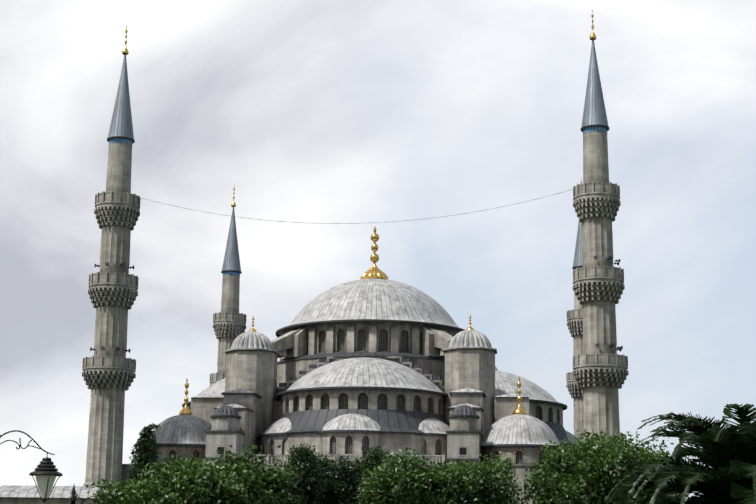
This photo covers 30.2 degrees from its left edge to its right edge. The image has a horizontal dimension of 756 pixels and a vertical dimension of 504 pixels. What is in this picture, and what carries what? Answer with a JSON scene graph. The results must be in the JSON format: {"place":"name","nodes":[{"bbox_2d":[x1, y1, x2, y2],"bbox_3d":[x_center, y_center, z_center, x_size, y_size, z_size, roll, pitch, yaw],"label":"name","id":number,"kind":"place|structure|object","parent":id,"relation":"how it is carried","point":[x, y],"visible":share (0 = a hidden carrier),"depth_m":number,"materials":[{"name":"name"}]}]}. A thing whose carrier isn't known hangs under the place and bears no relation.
{"place":"outdoors","nodes":[
{"label":"outdoors","id":0,"kind":"place"},
{"bbox_2d":[0,485,116,503],"bbox_3d":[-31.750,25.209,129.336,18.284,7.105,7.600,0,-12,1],"label":"precinct building","id":1,"kind":"structure","parent":0,"point":[13,494],"depth_m":127.00,"materials":[{"name":"stone"}]},
{"bbox_2d":[0,0,755,500],"label":"sky","id":2,"kind":"structure","parent":0,"point":[365,113],"materials":[{"name":"white"}]},
{"label":"ground","id":3,"kind":"structure","parent":0,"visible":0},
{"bbox_2d":[0,430,62,502],"bbox_3d":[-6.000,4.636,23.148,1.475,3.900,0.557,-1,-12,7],"label":"lamp","id":4,"kind":"object","parent":3,"relation":"on","point":[45,472],"visible":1,"depth_m":23.18,"materials":[{"name":"metal"}]},
{"bbox_2d":[70,485,109,503],"bbox_3d":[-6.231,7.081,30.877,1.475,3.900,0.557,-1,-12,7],"label":"lamp","id":5,"kind":"object","parent":3,"relation":"on","point":[73,498],"visible":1,"depth_m":31.15,"materials":[{"name":"metal"}]},
{"bbox_2d":[124,423,161,484],"bbox_3d":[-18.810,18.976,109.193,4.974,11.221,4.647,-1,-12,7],"label":"conifer tree","id":6,"kind":"object","parent":3,"relation":"on","point":[145,446],"visible":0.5,"depth_m":109.41,"materials":[{"name":"plant"}]},
{"bbox_2d":[85,477,200,503],"bbox_3d":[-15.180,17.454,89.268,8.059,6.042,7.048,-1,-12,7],"label":"tree","id":7,"kind":"object","parent":3,"relation":"on","point":[145,491],"visible":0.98,"depth_m":88.44,"materials":[{"name":"plant"}]},
{"bbox_2d":[131,454,253,503],"bbox_3d":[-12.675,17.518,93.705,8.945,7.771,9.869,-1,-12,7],"label":"tree","id":8,"kind":"object","parent":3,"relation":"on","point":[208,483],"visible":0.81,"depth_m":92.08,"materials":[{"name":"plant"}]},
{"bbox_2d":[213,445,306,503],"bbox_3d":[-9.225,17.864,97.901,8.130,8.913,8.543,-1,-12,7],"label":"tree","id":9,"kind":"object","parent":3,"relation":"on","point":[265,487],"visible":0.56,"depth_m":97.67,"materials":[{"name":"plant"}]},
{"bbox_2d":[277,443,327,503],"bbox_3d":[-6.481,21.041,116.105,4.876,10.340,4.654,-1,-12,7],"label":"tree","id":10,"kind":"object","parent":3,"relation":"on","point":[309,481],"visible":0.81,"depth_m":115.74,"materials":[{"name":"plant"}]},
{"bbox_2d":[312,452,336,503],"bbox_3d":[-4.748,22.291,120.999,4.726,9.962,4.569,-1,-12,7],"label":"tree","id":11,"kind":"object","parent":3,"relation":"on","point":[327,465],"visible":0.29,"depth_m":120.99,"materials":[{"name":"plant"}]},
{"bbox_2d":[314,455,360,503],"bbox_3d":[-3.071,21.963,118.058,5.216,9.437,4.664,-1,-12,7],"label":"tree","id":12,"kind":"object","parent":3,"relation":"on","point":[341,487],"visible":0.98,"depth_m":117.65,"materials":[{"name":"plant"}]},
{"bbox_2d":[82,10,628,503],"bbox_3d":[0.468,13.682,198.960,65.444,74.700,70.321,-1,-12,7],"label":"mosque","id":13,"kind":"structure","parent":3,"relation":"on","point":[372,356],"depth_m":173.89,"materials":[{"name":"stone"}]},
{"bbox_2d":[350,457,365,494],"bbox_3d":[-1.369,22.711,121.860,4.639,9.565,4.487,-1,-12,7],"label":"tree","id":14,"kind":"object","parent":3,"relation":"on","point":[359,464],"visible":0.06,"depth_m":122.05,"materials":[{"name":"plant"}]},
{"bbox_2d":[356,446,392,503],"bbox_3d":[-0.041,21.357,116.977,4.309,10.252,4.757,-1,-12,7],"label":"tree","id":15,"kind":"object","parent":3,"relation":"on","point":[370,457],"visible":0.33,"depth_m":117.23,"materials":[{"name":"plant"}]},
{"bbox_2d":[357,447,465,503],"bbox_3d":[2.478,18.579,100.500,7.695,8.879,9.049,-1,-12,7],"label":"tree","id":16,"kind":"object","parent":3,"relation":"on","point":[396,482],"visible":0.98,"depth_m":98.80,"materials":[{"name":"plant"}]},
{"bbox_2d":[419,459,518,503],"bbox_3d":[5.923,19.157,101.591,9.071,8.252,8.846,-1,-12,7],"label":"tree","id":17,"kind":"object","parent":3,"relation":"on","point":[463,480],"visible":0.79,"depth_m":100.75,"materials":[{"name":"plant"}]},
{"bbox_2d":[473,453,525,503],"bbox_3d":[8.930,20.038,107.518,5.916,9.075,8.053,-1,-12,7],"label":"tree","id":18,"kind":"object","parent":3,"relation":"on","point":[494,463],"visible":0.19,"depth_m":106.82,"materials":[{"name":"plant"}]},
{"bbox_2d":[520,429,690,503],"bbox_3d":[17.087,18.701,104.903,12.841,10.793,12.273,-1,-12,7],"label":"tree","id":19,"kind":"object","parent":3,"relation":"on","point":[593,470],"visible":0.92,"depth_m":102.40,"materials":[{"name":"plant"}]},
{"bbox_2d":[606,403,755,503],"bbox_3d":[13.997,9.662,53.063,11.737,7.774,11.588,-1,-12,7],"label":"palm","id":20,"kind":"object","parent":3,"relation":"on","point":[727,454],"visible":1,"depth_m":51.90,"materials":[{"name":"plant"}]}
]}

